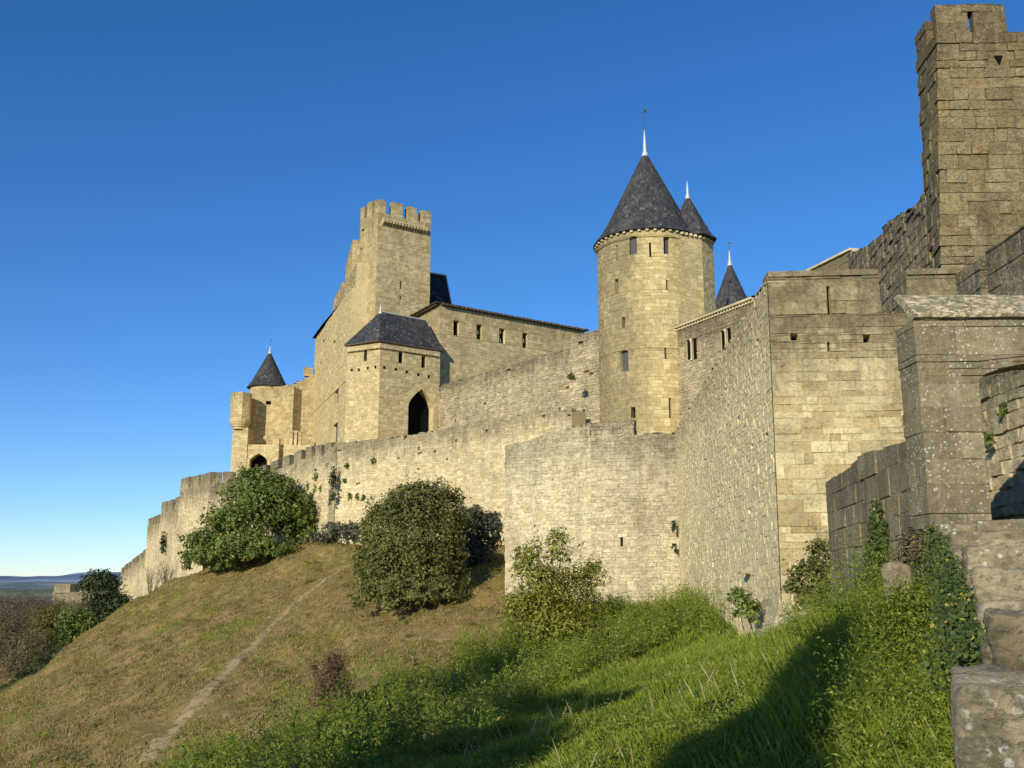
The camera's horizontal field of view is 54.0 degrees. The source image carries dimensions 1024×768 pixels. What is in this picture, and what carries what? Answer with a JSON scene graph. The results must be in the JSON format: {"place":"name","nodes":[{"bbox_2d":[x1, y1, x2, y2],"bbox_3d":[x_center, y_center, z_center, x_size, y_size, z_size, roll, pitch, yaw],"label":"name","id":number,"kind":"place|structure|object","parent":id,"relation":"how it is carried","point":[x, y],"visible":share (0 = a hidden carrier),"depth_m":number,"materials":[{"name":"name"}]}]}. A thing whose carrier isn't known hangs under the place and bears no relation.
{"place":"outdoors","nodes":[
{"label":"outdoors","id":0,"kind":"place"},
{"bbox_2d":[0,588,118,604],"bbox_3d":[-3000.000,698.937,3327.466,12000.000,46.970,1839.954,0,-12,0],"label":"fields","id":1,"kind":"structure","parent":0,"point":[31,591],"depth_m":3322.17,"materials":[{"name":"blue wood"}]},
{"bbox_2d":[0,581,119,589],"bbox_3d":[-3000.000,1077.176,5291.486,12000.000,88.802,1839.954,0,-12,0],"label":"hills","id":2,"kind":"structure","parent":0,"point":[36,585],"depth_m":5490.20,"materials":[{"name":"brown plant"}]},
{"bbox_2d":[0,572,120,581],"bbox_3d":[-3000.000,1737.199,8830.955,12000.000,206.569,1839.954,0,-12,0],"label":"hills","id":3,"kind":"structure","parent":0,"point":[73,577],"depth_m":8874.81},
{"bbox_2d":[0,541,832,767],"bbox_3d":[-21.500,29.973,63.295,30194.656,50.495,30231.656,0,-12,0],"label":"ground","id":4,"kind":"structure","parent":0,"point":[140,731],"depth_m":56.89,"materials":[{"name":"brown plant"}]},
{"bbox_2d":[0,646,66,690],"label":"bush","id":5,"kind":"object","parent":4,"relation":"on","point":[32,670],"visible":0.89,"depth_m":80.25,"materials":[{"name":"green plant"}]},
{"bbox_2d":[0,599,69,683],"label":"tree","id":6,"kind":"object","parent":4,"relation":"on","point":[7,631],"visible":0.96,"depth_m":84.12,"materials":[{"name":"grey plant"}]},
{"bbox_2d":[0,585,74,650],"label":"tree","id":7,"kind":"object","parent":4,"relation":"on","point":[34,603],"visible":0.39,"depth_m":116.77,"materials":[{"name":"brown plant"}]},
{"bbox_2d":[20,604,67,655],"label":"tree","id":8,"kind":"object","parent":4,"relation":"on","point":[48,615],"visible":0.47,"depth_m":96.78,"materials":[{"name":"green plant"}]},
{"bbox_2d":[34,597,97,621],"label":"tree","id":9,"kind":"object","parent":4,"relation":"on","point":[75,604],"visible":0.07,"depth_m":131.02,"materials":[{"name":"brown plant"}]},
{"bbox_2d":[43,600,102,649],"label":"bush","id":10,"kind":"object","parent":4,"relation":"on","point":[77,621],"visible":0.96,"depth_m":88.53,"materials":[{"name":"green plant"}]},
{"bbox_2d":[51,584,114,630],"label":"town wall","id":11,"kind":"structure","parent":4,"relation":"on","point":[65,590],"depth_m":171.08,"materials":[{"name":"beige stone"}]},
{"bbox_2d":[72,568,132,618],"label":"tree","id":12,"kind":"object","parent":4,"relation":"on","point":[106,602],"visible":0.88,"depth_m":93.21,"materials":[{"name":"green plant"}]},
{"bbox_2d":[119,496,179,600],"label":"stepped wall","id":13,"kind":"structure","parent":4,"relation":"on","point":[134,571],"depth_m":117.63,"materials":[{"name":"stone"}]},
{"bbox_2d":[158,530,166,553],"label":"wall plant","id":14,"kind":"object","parent":13,"relation":"attached to","point":[162,543],"depth_m":111.63,"materials":[{"name":"green plant"}]},
{"bbox_2d":[143,566,164,593],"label":"bare shrub","id":15,"kind":"object","parent":4,"relation":"on","point":[150,582],"visible":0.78,"depth_m":95.16,"materials":[{"name":"brown plant"}]},
{"bbox_2d":[157,561,179,583],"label":"bare shrub","id":16,"kind":"object","parent":4,"relation":"on","point":[165,577],"visible":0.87,"depth_m":93.93,"materials":[{"name":"brown plant"}]},
{"bbox_2d":[173,472,243,577],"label":"corner bastion","id":17,"kind":"object","parent":4,"relation":"on","point":[197,493],"visible":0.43,"depth_m":102.67,"materials":[{"name":"stone"}]},
{"bbox_2d":[134,570,341,764],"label":"path","id":18,"kind":"structure","parent":4,"relation":"on","point":[186,712],"depth_m":47.73,"materials":[{"name":"beige soil"}]},
{"bbox_2d":[177,462,317,570],"bbox_3d":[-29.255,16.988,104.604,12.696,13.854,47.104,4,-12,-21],"label":"bush","id":19,"kind":"object","parent":4,"relation":"on","point":[291,511],"visible":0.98,"depth_m":87.43,"materials":[{"name":"green plant"}]},
{"bbox_2d":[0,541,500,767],"bbox_3d":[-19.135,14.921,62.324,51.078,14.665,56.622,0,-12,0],"label":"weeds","id":20,"kind":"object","parent":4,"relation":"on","point":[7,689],"visible":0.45,"depth_m":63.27,"materials":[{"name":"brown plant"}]},
{"bbox_2d":[230,339,312,479],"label":"gate tower","id":21,"kind":"structure","parent":4,"relation":"on","point":[261,417],"depth_m":119.79,"materials":[{"name":"stone"}]},
{"bbox_2d":[292,367,314,444],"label":"link wall","id":22,"kind":"structure","parent":4,"relation":"on","point":[303,401],"depth_m":122.74,"materials":[{"name":"stone"}]},
{"bbox_2d":[298,648,360,713],"bbox_3d":[-7.025,11.719,39.176,2.420,2.752,1.988,0,-12,0],"label":"bush","id":23,"kind":"object","parent":4,"relation":"on","point":[336,666],"visible":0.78,"depth_m":39.14,"materials":[{"name":"plant"}]},
{"bbox_2d":[310,520,362,546],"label":"bush","id":24,"kind":"object","parent":4,"relation":"on","point":[346,529],"visible":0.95,"depth_m":85.14,"materials":[{"name":"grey plant"}]},
{"bbox_2d":[312,240,367,445],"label":"castle range","id":25,"kind":"structure","parent":4,"relation":"on","point":[345,321],"depth_m":110.71,"materials":[{"name":"stone"}]},
{"bbox_2d":[333,422,337,441],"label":"window","id":26,"kind":"structure","parent":25,"relation":"in","point":[335,427],"depth_m":109.30,"materials":[{"name":"stone"}]},
{"bbox_2d":[334,389,338,405],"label":"window","id":27,"kind":"structure","parent":25,"relation":"in","point":[336,394],"depth_m":109.99,"materials":[{"name":"stone"}]},
{"bbox_2d":[53,579,728,767],"bbox_3d":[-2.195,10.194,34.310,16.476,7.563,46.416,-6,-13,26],"label":"weeds","id":28,"kind":"object","parent":4,"relation":"on","point":[696,610],"visible":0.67,"depth_m":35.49,"materials":[{"name":"green plant"}]},
{"bbox_2d":[344,304,443,467],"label":"gate tower","id":29,"kind":"structure","parent":4,"relation":"on","point":[393,376],"depth_m":89.29,"materials":[{"name":"stone"}]},
{"bbox_2d":[364,349,368,360],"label":"window","id":30,"kind":"structure","parent":29,"relation":"in","point":[365,351],"depth_m":89.30,"materials":[{"name":"stone"}]},
{"bbox_2d":[398,351,403,362],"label":"window","id":31,"kind":"structure","parent":29,"relation":"in","point":[401,354],"depth_m":89.88,"materials":[{"name":"stone"}]},
{"bbox_2d":[421,355,425,367],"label":"window","id":32,"kind":"structure","parent":29,"relation":"in","point":[423,365],"depth_m":91.22,"materials":[{"name":"stone"}]},
{"bbox_2d":[359,199,430,322],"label":"keep tower","id":33,"kind":"structure","parent":4,"relation":"on","point":[395,249],"depth_m":106.32,"materials":[{"name":"stone"}]},
{"bbox_2d":[344,472,477,613],"bbox_3d":[-6.040,9.191,60.592,8.226,9.007,9.373,0,-12,0],"label":"bush","id":34,"kind":"object","parent":4,"relation":"on","point":[396,551],"visible":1,"depth_m":59.50,"materials":[{"name":"green plant"}]},
{"bbox_2d":[241,408,585,550],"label":"curtain wall","id":35,"kind":"structure","parent":4,"relation":"on","point":[471,457],"depth_m":84.03,"materials":[{"name":"stone"}]},
{"bbox_2d":[312,468,317,480],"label":"wall plant","id":36,"kind":"object","parent":35,"relation":"attached to","point":[315,477],"depth_m":90.22,"materials":[{"name":"green plant"}]},
{"bbox_2d":[326,465,337,505],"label":"wall plant","id":37,"kind":"object","parent":35,"relation":"attached to","point":[333,479],"depth_m":86.95,"materials":[{"name":"green plant"}]},
{"bbox_2d":[452,504,504,566],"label":"bush","id":38,"kind":"object","parent":4,"relation":"on","point":[475,545],"visible":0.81,"depth_m":67.84,"materials":[{"name":"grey plant"}]},
{"bbox_2d":[409,301,588,384],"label":"castle hall","id":39,"kind":"structure","parent":4,"relation":"on","point":[472,341],"depth_m":96.11,"materials":[{"name":"stone"}]},
{"bbox_2d":[453,320,458,335],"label":"window","id":40,"kind":"structure","parent":39,"relation":"in","point":[456,323],"depth_m":94.82,"materials":[{"name":"stone"}]},
{"bbox_2d":[476,324,481,339],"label":"window","id":41,"kind":"structure","parent":39,"relation":"in","point":[479,327],"depth_m":96.24,"materials":[{"name":"stone"}]},
{"bbox_2d":[499,328,504,343],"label":"window","id":42,"kind":"structure","parent":39,"relation":"in","point":[502,336],"depth_m":97.74,"materials":[{"name":"stone"}]},
{"bbox_2d":[522,333,527,347],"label":"window","id":43,"kind":"structure","parent":39,"relation":"in","point":[525,335],"depth_m":99.17,"materials":[{"name":"stone"}]},
{"bbox_2d":[438,330,608,429],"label":"curtain wall","id":44,"kind":"structure","parent":4,"relation":"on","point":[544,383],"depth_m":82.11,"materials":[{"name":"grey stone"}]},
{"bbox_2d":[566,373,575,379],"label":"wall plant","id":45,"kind":"object","parent":44,"relation":"attached to","point":[570,376],"depth_m":75.75,"materials":[{"name":"green plant"}]},
{"bbox_2d":[493,525,612,645],"bbox_3d":[1.737,9.466,47.661,5.449,5.729,5.391,-5,-12,22],"label":"bush","id":46,"kind":"object","parent":4,"relation":"on","point":[523,602],"visible":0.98,"depth_m":47.72,"materials":[{"name":"green plant"}]},
{"bbox_2d":[162,600,955,767],"bbox_3d":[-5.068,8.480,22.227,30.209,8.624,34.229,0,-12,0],"label":"grass","id":47,"kind":"structure","parent":4,"relation":"on","point":[686,704],"depth_m":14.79,"materials":[{"name":"green plant"}]},
{"bbox_2d":[505,420,679,605],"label":"curtain wall","id":48,"kind":"structure","parent":4,"relation":"on","point":[607,490],"depth_m":58.64,"materials":[{"name":"stone"}]},
{"bbox_2d":[671,520,677,532],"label":"wall plant","id":49,"kind":"object","parent":48,"relation":"attached to","point":[674,526],"depth_m":56.12,"materials":[{"name":"green plant"}]},
{"bbox_2d":[671,543,677,552],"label":"wall plant","id":50,"kind":"object","parent":48,"relation":"attached to","point":[674,545],"depth_m":55.87,"materials":[{"name":"green plant"}]},
{"bbox_2d":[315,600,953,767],"bbox_3d":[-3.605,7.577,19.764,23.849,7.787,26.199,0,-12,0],"label":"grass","id":51,"kind":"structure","parent":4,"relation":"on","point":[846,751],"depth_m":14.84,"materials":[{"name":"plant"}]},
{"bbox_2d":[593,107,716,434],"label":"round tower","id":52,"kind":"structure","parent":4,"relation":"on","point":[653,247],"depth_m":74.64,"materials":[{"name":"stone"}]},
{"bbox_2d":[620,350,628,371],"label":"window","id":53,"kind":"structure","parent":52,"relation":"in","point":[624,362],"depth_m":73.95,"materials":[{"name":"stone"}]},
{"bbox_2d":[629,236,636,253],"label":"window","id":54,"kind":"structure","parent":52,"relation":"in","point":[632,240],"depth_m":75.22,"materials":[{"name":"stone"}]},
{"bbox_2d":[663,236,669,253],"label":"window","id":55,"kind":"structure","parent":52,"relation":"in","point":[666,240],"depth_m":74.99,"materials":[{"name":"stone"}]},
{"bbox_2d":[674,295,756,420],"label":"castle wing","id":56,"kind":"structure","parent":4,"relation":"on","point":[703,339],"depth_m":70.63,"materials":[{"name":"beige stone"}]},
{"bbox_2d":[686,340,690,359],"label":"window","id":57,"kind":"structure","parent":56,"relation":"in","point":[688,351],"depth_m":72.28,"materials":[{"name":"stone"}]},
{"bbox_2d":[692,338,696,359],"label":"window","id":58,"kind":"structure","parent":56,"relation":"in","point":[694,347],"depth_m":71.62,"materials":[{"name":"stone"}]},
{"bbox_2d":[720,331,724,351],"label":"window","id":59,"kind":"structure","parent":56,"relation":"in","point":[722,334],"depth_m":68.82,"materials":[{"name":"stone"}]},
{"bbox_2d":[726,327,730,342],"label":"window","id":60,"kind":"structure","parent":56,"relation":"in","point":[728,333],"depth_m":68.29,"materials":[{"name":"stone"}]},
{"bbox_2d":[715,243,746,309],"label":"conical roof","id":61,"kind":"structure","parent":4,"relation":"on","point":[731,290],"depth_m":97.79,"materials":[{"name":"stone"}]},
{"bbox_2d":[725,586,762,629],"bbox_3d":[6.611,6.368,28.623,0.893,1.210,1.245,11,-16,-43],"label":"bush","id":62,"kind":"object","parent":4,"relation":"on","point":[748,609],"visible":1,"depth_m":28.48,"materials":[{"name":"green plant"}]},
{"bbox_2d":[675,280,827,636],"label":"curtain wall","id":63,"kind":"structure","parent":4,"relation":"on","point":[728,528],"depth_m":35.78,"materials":[{"name":"grey stone"}]},
{"bbox_2d":[781,532,831,611],"bbox_3d":[7.436,4.615,24.692,1.592,1.973,1.597,0,-12,0],"label":"bush","id":64,"kind":"object","parent":4,"relation":"on","point":[793,582],"visible":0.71,"depth_m":24.79,"materials":[{"name":"green plant"}]},
{"bbox_2d":[699,572,954,767],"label":"grass","id":65,"kind":"structure","parent":4,"relation":"on","point":[865,731],"depth_m":9.63,"materials":[{"name":"green plant"}]},
{"bbox_2d":[806,248,858,269],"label":"gabled block","id":66,"kind":"structure","parent":4,"relation":"on","point":[838,261],"depth_m":54.91,"materials":[{"name":"stone"}]},
{"bbox_2d":[752,521,955,767],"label":"weeds","id":67,"kind":"object","parent":4,"relation":"on","point":[845,713],"visible":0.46,"depth_m":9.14,"materials":[{"name":"green plant"}]},
{"bbox_2d":[752,268,963,636],"bbox_3d":[9.876,2.524,30.129,6.398,11.072,5.398,0,-12,0],"label":"bastion","id":68,"kind":"object","parent":4,"relation":"on","point":[837,398],"visible":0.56,"depth_m":28.36,"materials":[{"name":"stone"}]},
{"bbox_2d":[847,193,928,312],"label":"stepped wall","id":69,"kind":"structure","parent":68,"relation":"on","point":[894,250],"depth_m":37.68,"materials":[{"name":"grey stone"}]},
{"bbox_2d":[825,441,913,604],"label":"wall","id":70,"kind":"structure","parent":4,"relation":"on","point":[861,482],"depth_m":19.20,"materials":[{"name":"grey stone"}]},
{"bbox_2d":[850,496,889,590],"bbox_3d":[6.554,3.035,18.195,0.709,1.954,2.102,0,-12,0],"label":"ivy","id":71,"kind":"object","parent":70,"relation":"attached to","point":[878,523],"visible":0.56,"depth_m":17.79,"materials":[{"name":"green plant"}]},
{"bbox_2d":[838,564,937,675],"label":"weeds","id":72,"kind":"object","parent":4,"relation":"on","point":[904,603],"visible":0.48,"depth_m":10.87,"materials":[{"name":"green plant"}]},
{"bbox_2d":[881,561,912,634],"bbox_3d":[4.363,2.662,11.297,0.234,1.323,0.300,3,-12,-16],"label":"loose stone","id":73,"kind":"object","parent":4,"relation":"on","point":[889,569],"visible":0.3,"depth_m":11.29,"materials":[{"name":"grey stone"}]},
{"bbox_2d":[892,526,933,591],"bbox_3d":[4.806,2.083,11.973,0.549,0.787,0.613,0,-12,0],"label":"bush","id":74,"kind":"object","parent":4,"relation":"on","point":[909,540],"visible":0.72,"depth_m":11.97,"materials":[{"name":"brown plant"}]},
{"bbox_2d":[893,294,1023,577],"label":"arched pier","id":75,"kind":"structure","parent":4,"relation":"on","point":[953,351],"depth_m":13.29,"materials":[{"name":"stone"}]},
{"bbox_2d":[914,3,1023,267],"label":"ruined tower","id":76,"kind":"structure","parent":4,"relation":"on","point":[970,86],"depth_m":32.26,"materials":[{"name":"beige stone"}]},
{"bbox_2d":[934,519,1023,767],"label":"parapet","id":77,"kind":"structure","parent":4,"relation":"on","point":[987,708],"depth_m":4.71,"materials":[{"name":"beige stone"}]},
{"bbox_2d":[906,520,986,697],"bbox_3d":[3.530,1.614,8.069,0.659,1.401,6.423,-4,-12,21],"label":"ivy","id":78,"kind":"object","parent":77,"relation":"attached to","point":[961,639],"visible":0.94,"depth_m":6.71,"materials":[{"name":"green plant"}]},
{"bbox_2d":[955,226,1023,519],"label":"parapet wall","id":79,"kind":"structure","parent":4,"relation":"on","point":[999,270],"depth_m":18.54,"materials":[{"name":"stone"}]},
{"bbox_2d":[984,431,994,446],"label":"wall plant","id":80,"kind":"object","parent":79,"relation":"attached to","point":[987,439],"depth_m":18.65,"materials":[{"name":"green plant"}]},
{"bbox_2d":[996,402,1007,417],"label":"wall plant","id":81,"kind":"object","parent":79,"relation":"attached to","point":[1003,408],"depth_m":18.34,"materials":[{"name":"green plant"}]},
{"bbox_2d":[429,272,451,304],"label":"slate roofed block","id":82,"kind":"structure","parent":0,"point":[439,289],"depth_m":112.65,"materials":[{"name":"stone"}]},
{"bbox_2d":[0,0,1023,576],"label":"sky","id":83,"kind":"structure","parent":0,"point":[185,185],"materials":[{"name":"blue"}]}
]}

